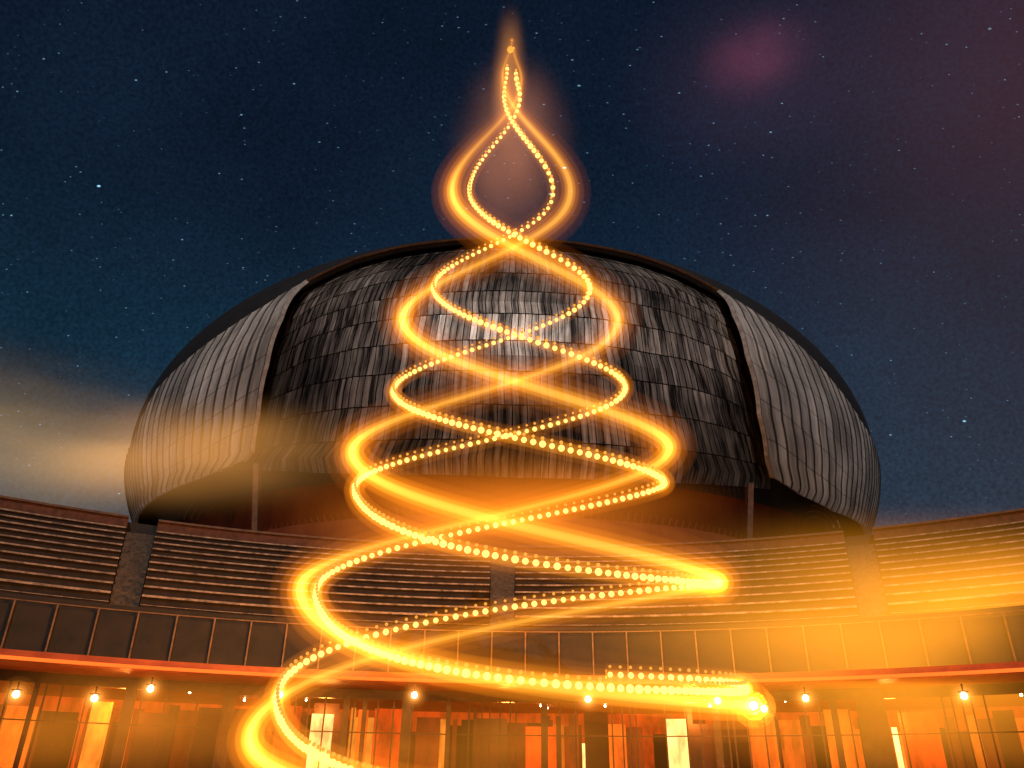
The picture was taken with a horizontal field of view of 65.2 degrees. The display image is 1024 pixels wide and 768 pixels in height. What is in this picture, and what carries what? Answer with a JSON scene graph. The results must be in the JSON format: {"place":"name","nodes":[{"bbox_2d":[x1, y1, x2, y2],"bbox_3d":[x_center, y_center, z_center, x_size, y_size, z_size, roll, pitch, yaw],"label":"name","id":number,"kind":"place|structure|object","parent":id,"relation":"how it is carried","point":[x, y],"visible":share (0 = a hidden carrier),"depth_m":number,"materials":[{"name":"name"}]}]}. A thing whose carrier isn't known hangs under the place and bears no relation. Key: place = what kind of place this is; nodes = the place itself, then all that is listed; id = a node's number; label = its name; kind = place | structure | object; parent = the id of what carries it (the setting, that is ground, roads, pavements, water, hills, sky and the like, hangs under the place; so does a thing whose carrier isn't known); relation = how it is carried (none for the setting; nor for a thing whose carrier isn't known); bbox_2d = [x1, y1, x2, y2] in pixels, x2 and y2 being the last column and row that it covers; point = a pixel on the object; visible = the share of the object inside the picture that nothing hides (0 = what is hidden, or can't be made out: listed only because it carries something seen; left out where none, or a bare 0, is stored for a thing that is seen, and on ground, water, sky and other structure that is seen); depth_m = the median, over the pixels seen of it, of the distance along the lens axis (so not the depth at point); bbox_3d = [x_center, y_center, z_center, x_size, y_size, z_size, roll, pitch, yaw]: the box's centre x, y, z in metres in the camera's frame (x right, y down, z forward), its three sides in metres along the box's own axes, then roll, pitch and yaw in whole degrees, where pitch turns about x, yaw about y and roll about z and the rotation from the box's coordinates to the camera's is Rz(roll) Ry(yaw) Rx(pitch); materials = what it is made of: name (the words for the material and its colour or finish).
{"place":"outdoors","nodes":[
{"label":"outdoors","id":0,"kind":"place"},
{"bbox_2d":[124,236,880,551],"bbox_3d":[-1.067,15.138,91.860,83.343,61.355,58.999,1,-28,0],"label":"concert hall","id":1,"kind":"structure","parent":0,"point":[732,414],"depth_m":70.04,"materials":[{"name":"grey metal"}]},
{"bbox_2d":[0,0,1023,533],"label":"sky","id":2,"kind":"structure","parent":0,"point":[853,170],"materials":[{"name":"blue"}]},
{"label":"ground","id":3,"kind":"structure","parent":0,"visible":0},
{"bbox_2d":[78,701,907,767],"bbox_3d":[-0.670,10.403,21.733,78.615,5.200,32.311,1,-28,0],"label":"foyer interior panels amber","id":4,"kind":"object","parent":3,"relation":"on","point":[93,744],"visible":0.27,"depth_m":29.73,"materials":[{"name":"orange"}]},
{"bbox_2d":[0,687,1004,767],"bbox_3d":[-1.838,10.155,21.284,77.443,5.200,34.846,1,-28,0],"label":"brown foyer interior panels","id":5,"kind":"object","parent":3,"relation":"on","point":[424,751],"visible":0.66,"depth_m":33.30,"materials":[{"name":"brown"}]},
{"bbox_2d":[272,46,750,767],"bbox_3d":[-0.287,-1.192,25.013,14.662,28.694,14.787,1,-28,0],"label":"christmas light spiral","id":6,"kind":"object","parent":3,"relation":"on","point":[740,688],"visible":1,"depth_m":22.33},
{"bbox_2d":[0,693,1023,767],"bbox_3d":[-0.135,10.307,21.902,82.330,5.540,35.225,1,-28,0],"label":"foyer interior panels","id":7,"kind":"object","parent":3,"relation":"on","point":[239,747],"depth_m":33.39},
{"bbox_2d":[0,495,1023,674],"bbox_3d":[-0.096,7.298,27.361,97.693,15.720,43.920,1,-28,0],"label":"amphitheatre terraces","id":8,"kind":"object","parent":3,"relation":"on","point":[939,592],"visible":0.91,"depth_m":33.96,"materials":[{"name":"brick"}]},
{"bbox_2d":[0,648,1023,713],"bbox_3d":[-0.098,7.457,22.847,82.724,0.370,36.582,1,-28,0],"label":"canopy roof","id":9,"kind":"structure","parent":8,"relation":"attached to","point":[1007,700],"depth_m":29.54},
{"bbox_2d":[11,677,968,705],"bbox_3d":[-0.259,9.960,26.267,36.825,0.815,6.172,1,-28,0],"label":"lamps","id":10,"kind":"object","parent":9,"relation":"attached to","point":[414,690],"visible":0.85,"depth_m":26.94,"materials":[{"name":"white"}]},
{"bbox_2d":[12,686,1021,711],"bbox_3d":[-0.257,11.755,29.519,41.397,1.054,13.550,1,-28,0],"label":"canopy lamps","id":11,"kind":"object","parent":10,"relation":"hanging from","point":[16,694],"visible":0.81,"depth_m":27.39,"materials":[{"name":"white"}]},
{"bbox_2d":[0,655,1023,683],"bbox_3d":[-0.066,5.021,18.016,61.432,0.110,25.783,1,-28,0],"label":"canopy light strip","id":12,"kind":"object","parent":9,"relation":"attached to","point":[490,681],"visible":0.87,"depth_m":27.80,"materials":[{"name":"orange"}]},
{"bbox_2d":[0,705,1023,767],"bbox_3d":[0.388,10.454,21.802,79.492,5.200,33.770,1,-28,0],"label":"orange foyer interior panels","id":13,"kind":"object","parent":3,"relation":"on","point":[792,746],"visible":0.59,"depth_m":32.10,"materials":[{"name":"orange"}]},
{"bbox_3d":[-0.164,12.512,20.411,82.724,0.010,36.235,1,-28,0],"label":"foyer floor","id":14,"kind":"structure","parent":3,"relation":"on","visible":0},
{"bbox_2d":[0,669,1023,767],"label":"window mullions","id":15,"kind":"object","parent":14,"relation":"on","point":[875,734],"depth_m":29.39,"materials":[{"name":"brown metal"}]},
{"bbox_2d":[306,714,903,767],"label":"window","id":16,"kind":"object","parent":14,"relation":"on","point":[678,753],"visible":0.6,"depth_m":30.82,"materials":[{"name":"glass"}]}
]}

